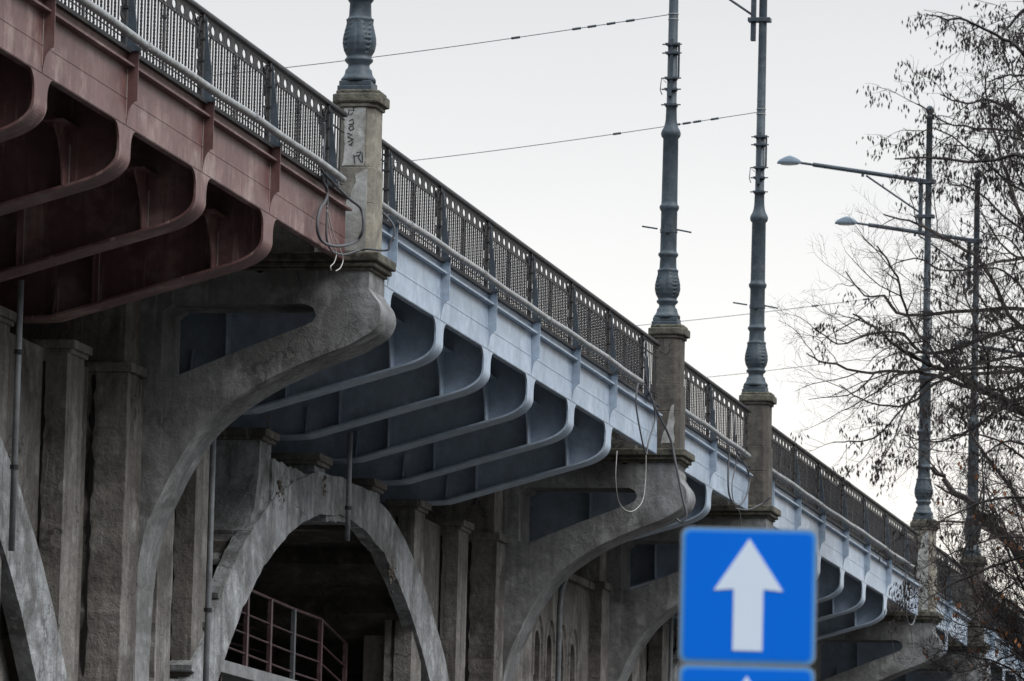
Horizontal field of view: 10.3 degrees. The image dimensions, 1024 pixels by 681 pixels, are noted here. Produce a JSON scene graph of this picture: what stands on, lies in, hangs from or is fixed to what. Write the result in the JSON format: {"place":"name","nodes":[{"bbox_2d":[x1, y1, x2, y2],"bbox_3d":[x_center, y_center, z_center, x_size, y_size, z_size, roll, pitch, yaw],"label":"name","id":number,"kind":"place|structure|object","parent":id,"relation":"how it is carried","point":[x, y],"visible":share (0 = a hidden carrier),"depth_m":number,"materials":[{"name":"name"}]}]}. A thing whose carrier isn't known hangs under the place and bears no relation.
{"place":"outdoors","nodes":[
{"label":"outdoors","id":0,"kind":"place"},
{"bbox_2d":[59,0,1023,618],"label":"sky","id":1,"kind":"structure","parent":0,"point":[583,205],"materials":[{"name":"white"}]},
{"bbox_2d":[914,640,990,680],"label":"bridge pier","id":2,"kind":"structure","parent":0,"point":[954,676],"depth_m":167.17,"materials":[{"name":"concrete"}]},
{"bbox_2d":[820,591,969,679],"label":"bridge span","id":3,"kind":"object","parent":2,"relation":"on","point":[838,657],"visible":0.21,"depth_m":162.36,"materials":[{"name":"blue paint"}]},
{"bbox_2d":[936,546,968,607],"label":"bridge railing","id":4,"kind":"object","parent":3,"relation":"on","point":[943,554],"visible":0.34,"depth_m":163.20,"materials":[{"name":"metal"}]},
{"bbox_2d":[890,624,1023,680],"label":"bridge span","id":5,"kind":"object","parent":2,"relation":"on","point":[911,676],"visible":0.11,"depth_m":173.00,"materials":[{"name":"blue paint"}]},
{"bbox_2d":[984,585,1023,642],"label":"bridge railing","id":6,"kind":"object","parent":5,"relation":"on","point":[1002,612],"visible":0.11,"depth_m":175.98,"materials":[{"name":"metal"}]},
{"bbox_2d":[960,556,987,641],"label":"stone pillar","id":7,"kind":"structure","parent":2,"relation":"on","point":[969,593],"depth_m":167.47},
{"bbox_2d":[835,171,982,556],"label":"lamp post","id":8,"kind":"object","parent":7,"relation":"on","point":[846,221],"visible":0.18,"depth_m":169.02,"materials":[{"name":"metal"}]},
{"bbox_2d":[651,347,943,382],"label":"span wire","id":9,"kind":"object","parent":8,"relation":"attached to","point":[801,366],"visible":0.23,"depth_m":169.68,"materials":[{"name":"grey metal"}]},
{"bbox_2d":[957,342,1022,353],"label":"lamp post","id":10,"kind":"object","parent":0,"point":[1012,351],"visible":0.07,"depth_m":198.63,"materials":[{"name":"metal"}]},
{"bbox_3d":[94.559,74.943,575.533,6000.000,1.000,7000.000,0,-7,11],"label":"ground","id":11,"kind":"structure","parent":0,"visible":0},
{"bbox_2d":[0,305,92,680],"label":"masonry arch","id":12,"kind":"structure","parent":11,"relation":"on","point":[40,582],"depth_m":83.42,"materials":[{"name":"concrete"}]},
{"bbox_2d":[0,0,351,322],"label":"bridge span","id":13,"kind":"object","parent":12,"relation":"on","point":[127,175],"visible":1,"depth_m":78.14,"materials":[{"name":"red paint"}]},
{"bbox_2d":[8,280,23,550],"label":"downpipe","id":14,"kind":"object","parent":13,"relation":"hanging from","point":[18,353],"visible":1,"depth_m":78.38,"materials":[{"name":"grey metal"}]},
{"bbox_2d":[61,0,347,186],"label":"bridge railing","id":15,"kind":"object","parent":13,"relation":"on","point":[273,113],"visible":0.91,"depth_m":80.16,"materials":[{"name":"metal"}]},
{"bbox_2d":[75,0,346,182],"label":"conduit pipe","id":16,"kind":"object","parent":15,"relation":"attached to","point":[121,27],"visible":1,"depth_m":77.19,"materials":[{"name":"grey metal"}]},
{"bbox_2d":[326,210,336,270],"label":"loose cable","id":17,"kind":"object","parent":13,"relation":"hanging from","point":[332,243],"visible":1,"depth_m":85.22,"materials":[{"name":"grey plastic"}]},
{"bbox_2d":[316,159,364,247],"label":"loose cable","id":18,"kind":"object","parent":13,"relation":"attached to","point":[325,201],"visible":0.99,"depth_m":85.18,"materials":[{"name":"grey rubber"}]},
{"bbox_2d":[323,122,395,255],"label":"loose cable","id":19,"kind":"object","parent":13,"relation":"attached to","point":[326,222],"visible":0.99,"depth_m":85.21,"materials":[{"name":"grey rubber"}]},
{"bbox_2d":[327,206,343,271],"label":"loose cable","id":20,"kind":"object","parent":19,"relation":"hanging from","point":[336,241],"visible":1,"depth_m":85.54,"materials":[{"name":"grey plastic"}]},
{"bbox_2d":[10,223,395,680],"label":"bridge pier","id":21,"kind":"structure","parent":11,"relation":"on","point":[157,424],"depth_m":86.85,"materials":[{"name":"concrete"}]},
{"bbox_2d":[333,89,389,252],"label":"stone pillar","id":22,"kind":"structure","parent":21,"relation":"on","point":[361,150],"depth_m":87.09,"materials":[{"name":"stone"}]},
{"bbox_2d":[337,0,376,89],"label":"lamp post","id":23,"kind":"object","parent":22,"relation":"on","point":[359,41],"visible":1,"depth_m":87.47,"materials":[{"name":"metal"}]},
{"bbox_2d":[179,218,661,505],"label":"bridge span","id":24,"kind":"object","parent":21,"relation":"on","point":[458,385],"visible":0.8,"depth_m":101.03,"materials":[{"name":"blue paint"}]},
{"bbox_2d":[203,439,215,680],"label":"downpipe","id":25,"kind":"object","parent":24,"relation":"attached to","point":[209,562],"visible":0.79,"depth_m":90.59,"materials":[{"name":"grey metal"}]},
{"bbox_2d":[345,433,352,540],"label":"downpipe","id":26,"kind":"object","parent":24,"relation":"attached to","point":[348,507],"visible":1,"depth_m":97.98,"materials":[{"name":"grey metal"}]},
{"bbox_2d":[381,139,660,400],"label":"bridge railing","id":27,"kind":"object","parent":24,"relation":"on","point":[608,338],"visible":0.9,"depth_m":99.98,"materials":[{"name":"metal"}]},
{"bbox_2d":[382,201,643,384],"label":"conduit pipe","id":28,"kind":"object","parent":27,"relation":"attached to","point":[436,241],"visible":1,"depth_m":97.46,"materials":[{"name":"grey metal"}]},
{"bbox_2d":[644,356,687,522],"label":"loose cable","id":29,"kind":"object","parent":27,"relation":"hanging from","point":[674,456],"visible":1,"depth_m":114.06,"materials":[{"name":"grey rubber"}]},
{"bbox_2d":[615,453,645,511],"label":"loose cable","id":30,"kind":"object","parent":24,"relation":"hanging from","point":[616,487],"visible":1,"depth_m":109.62,"materials":[{"name":"grey plastic"}]},
{"bbox_2d":[635,383,655,454],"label":"loose cable","id":31,"kind":"object","parent":24,"relation":"attached to","point":[646,452],"visible":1,"depth_m":112.04,"materials":[{"name":"grey rubber"}]},
{"bbox_2d":[170,427,473,680],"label":"masonry arch","id":32,"kind":"structure","parent":11,"relation":"on","point":[295,549],"depth_m":105.65,"materials":[{"name":"concrete"}]},
{"bbox_2d":[230,622,274,673],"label":"stair railing","id":33,"kind":"object","parent":32,"relation":"attached to","point":[260,651],"visible":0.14,"depth_m":107.56,"materials":[{"name":"brown metal"}]},
{"bbox_2d":[220,660,296,680],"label":"landing slab","id":34,"kind":"structure","parent":32,"relation":"attached to","point":[231,671],"depth_m":98.75,"materials":[{"name":"grey concrete"}]},
{"bbox_2d":[218,589,347,680],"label":"stair railing","id":35,"kind":"object","parent":34,"relation":"on","point":[270,625],"visible":0.61,"depth_m":103.01,"materials":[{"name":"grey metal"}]},
{"bbox_2d":[276,480,284,502],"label":"rubble patch","id":36,"kind":"object","parent":32,"relation":"attached to","point":[279,482],"visible":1,"depth_m":96.63,"materials":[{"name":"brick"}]},
{"bbox_2d":[322,475,326,495],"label":"rubble patch","id":37,"kind":"object","parent":32,"relation":"attached to","point":[324,479],"visible":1,"depth_m":99.81,"materials":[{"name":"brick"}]},
{"bbox_2d":[385,556,396,593],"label":"rubble patch","id":38,"kind":"object","parent":32,"relation":"attached to","point":[390,572],"visible":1,"depth_m":105.22,"materials":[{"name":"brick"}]},
{"bbox_2d":[383,430,695,680],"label":"bridge pier","id":39,"kind":"structure","parent":11,"relation":"on","point":[516,578],"depth_m":114.63,"materials":[{"name":"concrete"}]},
{"bbox_2d":[529,421,752,541],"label":"bridge span","id":40,"kind":"object","parent":39,"relation":"on","point":[705,472],"visible":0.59,"depth_m":121.07,"materials":[{"name":"blue paint"}]},
{"bbox_2d":[684,361,750,460],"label":"bridge railing","id":41,"kind":"object","parent":40,"relation":"on","point":[710,388],"visible":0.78,"depth_m":121.33,"materials":[{"name":"metal"}]},
{"bbox_2d":[685,409,750,457],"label":"conduit pipe","id":42,"kind":"object","parent":41,"relation":"attached to","point":[717,433],"visible":1,"depth_m":119.86,"materials":[{"name":"grey metal"}]},
{"bbox_2d":[731,435,740,527],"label":"loose cable","id":43,"kind":"object","parent":40,"relation":"attached to","point":[732,483],"visible":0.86,"depth_m":123.36,"materials":[{"name":"grey rubber"}]},
{"bbox_2d":[727,410,749,505],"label":"loose cable","id":44,"kind":"object","parent":40,"relation":"attached to","point":[745,465],"visible":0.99,"depth_m":123.12,"materials":[{"name":"grey rubber"}]},
{"bbox_2d":[648,324,689,448],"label":"stone pillar","id":45,"kind":"structure","parent":39,"relation":"on","point":[670,363],"depth_m":114.85,"materials":[{"name":"grey concrete"}]},
{"bbox_2d":[642,0,691,324],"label":"lamp post","id":46,"kind":"object","parent":45,"relation":"on","point":[667,287],"visible":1,"depth_m":115.53,"materials":[{"name":"metal"}]},
{"bbox_2d":[176,14,667,78],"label":"span wire","id":47,"kind":"object","parent":46,"relation":"attached to","point":[579,28],"visible":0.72,"depth_m":116.68,"materials":[{"name":"grey metal"}]},
{"bbox_2d":[522,574,594,680],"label":"arcaded wall","id":48,"kind":"structure","parent":11,"relation":"on","point":[539,655],"depth_m":122.69,"materials":[{"name":"concrete"}]},
{"bbox_2d":[555,578,567,680],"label":"downpipe","id":49,"kind":"object","parent":48,"relation":"attached to","point":[559,631],"visible":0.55,"depth_m":120.96,"materials":[{"name":"grey metal"}]},
{"bbox_2d":[573,492,780,680],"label":"bridge pier","id":50,"kind":"structure","parent":11,"relation":"on","point":[626,622],"depth_m":126.29,"materials":[{"name":"concrete"}]},
{"bbox_2d":[735,496,770,509],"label":"loose cable","id":51,"kind":"object","parent":50,"relation":"attached to","point":[755,506],"visible":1,"depth_m":125.61,"materials":[{"name":"grey rubber"}]},
{"bbox_2d":[739,392,776,504],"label":"stone pillar","id":52,"kind":"structure","parent":50,"relation":"on","point":[760,405],"depth_m":126.43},
{"bbox_2d":[729,0,777,391],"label":"lamp post","id":53,"kind":"object","parent":52,"relation":"on","point":[756,358],"visible":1,"depth_m":127.21,"materials":[{"name":"metal"}]},
{"bbox_2d":[383,112,756,163],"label":"span wire","id":54,"kind":"object","parent":53,"relation":"attached to","point":[684,123],"visible":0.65,"depth_m":128.29,"materials":[{"name":"grey metal"}]},
{"bbox_2d":[630,480,920,640],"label":"bridge span","id":55,"kind":"object","parent":50,"relation":"on","point":[856,579],"visible":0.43,"depth_m":140.84,"materials":[{"name":"blue paint"}]},
{"bbox_2d":[668,616,673,680],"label":"downpipe","id":56,"kind":"object","parent":55,"relation":"hanging from","point":[670,664],"depth_m":133.12,"materials":[{"name":"grey metal"}]},
{"bbox_2d":[771,425,919,576],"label":"bridge railing","id":57,"kind":"object","parent":55,"relation":"on","point":[831,495],"visible":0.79,"depth_m":140.73,"materials":[{"name":"metal"}]},
{"bbox_2d":[772,468,918,571],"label":"conduit pipe","id":58,"kind":"object","parent":57,"relation":"attached to","point":[785,479],"visible":0.89,"depth_m":137.71,"materials":[{"name":"grey metal"}]},
{"bbox_2d":[891,626,912,665],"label":"loose cable","id":59,"kind":"object","parent":55,"relation":"hanging from","point":[893,648],"visible":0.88,"depth_m":151.20,"materials":[{"name":"grey rubber"}]},
{"bbox_2d":[904,571,916,625],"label":"loose cable","id":60,"kind":"object","parent":55,"relation":"hanging from","point":[905,608],"visible":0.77,"depth_m":151.97,"materials":[{"name":"grey rubber"}]},
{"bbox_2d":[628,620,771,680],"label":"masonry arch","id":61,"kind":"structure","parent":11,"relation":"on","point":[652,663],"depth_m":134.81,"materials":[{"name":"concrete"}]},
{"bbox_2d":[804,599,943,680],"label":"bridge pier","id":62,"kind":"structure","parent":11,"relation":"on","point":[884,668],"depth_m":155.88,"materials":[{"name":"concrete"}]},
{"bbox_2d":[910,519,939,610],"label":"stone pillar","id":63,"kind":"structure","parent":62,"relation":"on","point":[927,570],"depth_m":156.06,"materials":[{"name":"stone"}]},
{"bbox_2d":[777,106,938,519],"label":"lamp post","id":64,"kind":"object","parent":63,"relation":"on","point":[921,507],"visible":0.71,"depth_m":157.40,"materials":[{"name":"metal"}]},
{"bbox_2d":[637,291,922,325],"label":"span wire","id":65,"kind":"object","parent":64,"relation":"attached to","point":[787,309],"visible":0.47,"depth_m":158.00,"materials":[{"name":"grey metal"}]},
{"bbox_2d":[770,17,1023,625],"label":"bare tree","id":66,"kind":"object","parent":11,"relation":"on","point":[938,235],"visible":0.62,"depth_m":135.40,"materials":[{"name":"brown plant"}]},
{"bbox_3d":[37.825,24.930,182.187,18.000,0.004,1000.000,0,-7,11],"label":"road","id":67,"kind":"structure","parent":0,"visible":0},
{"bbox_2d":[777,0,1023,646],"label":"seeded tree","id":68,"kind":"object","parent":67,"relation":"on","point":[1017,131],"visible":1,"depth_m":61.91,"materials":[{"name":"brown plant"}]},
{"bbox_2d":[890,424,1023,680],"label":"twiggy tree","id":69,"kind":"object","parent":67,"relation":"on","point":[1011,621],"visible":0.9,"depth_m":73.33,"materials":[{"name":"brown plant"}]},
{"bbox_3d":[1.023,2.867,25.158,0.058,3.866,0.058,0,-7,11],"label":"sign post","id":70,"kind":"object","parent":67,"relation":"on","visible":0},
{"bbox_2d":[678,664,814,680],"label":"road sign","id":71,"kind":"object","parent":70,"relation":"attached to","point":[703,672],"visible":1,"depth_m":25.25,"materials":[{"name":"blue metal"}]},
{"bbox_2d":[678,526,817,665],"bbox_3d":[1.053,1.140,25.310,0.610,0.610,0.039,1,-7,0],"label":"road sign","id":72,"kind":"object","parent":70,"relation":"attached to","point":[748,596],"visible":1,"depth_m":25.29,"materials":[{"name":"blue metal"}]}
]}

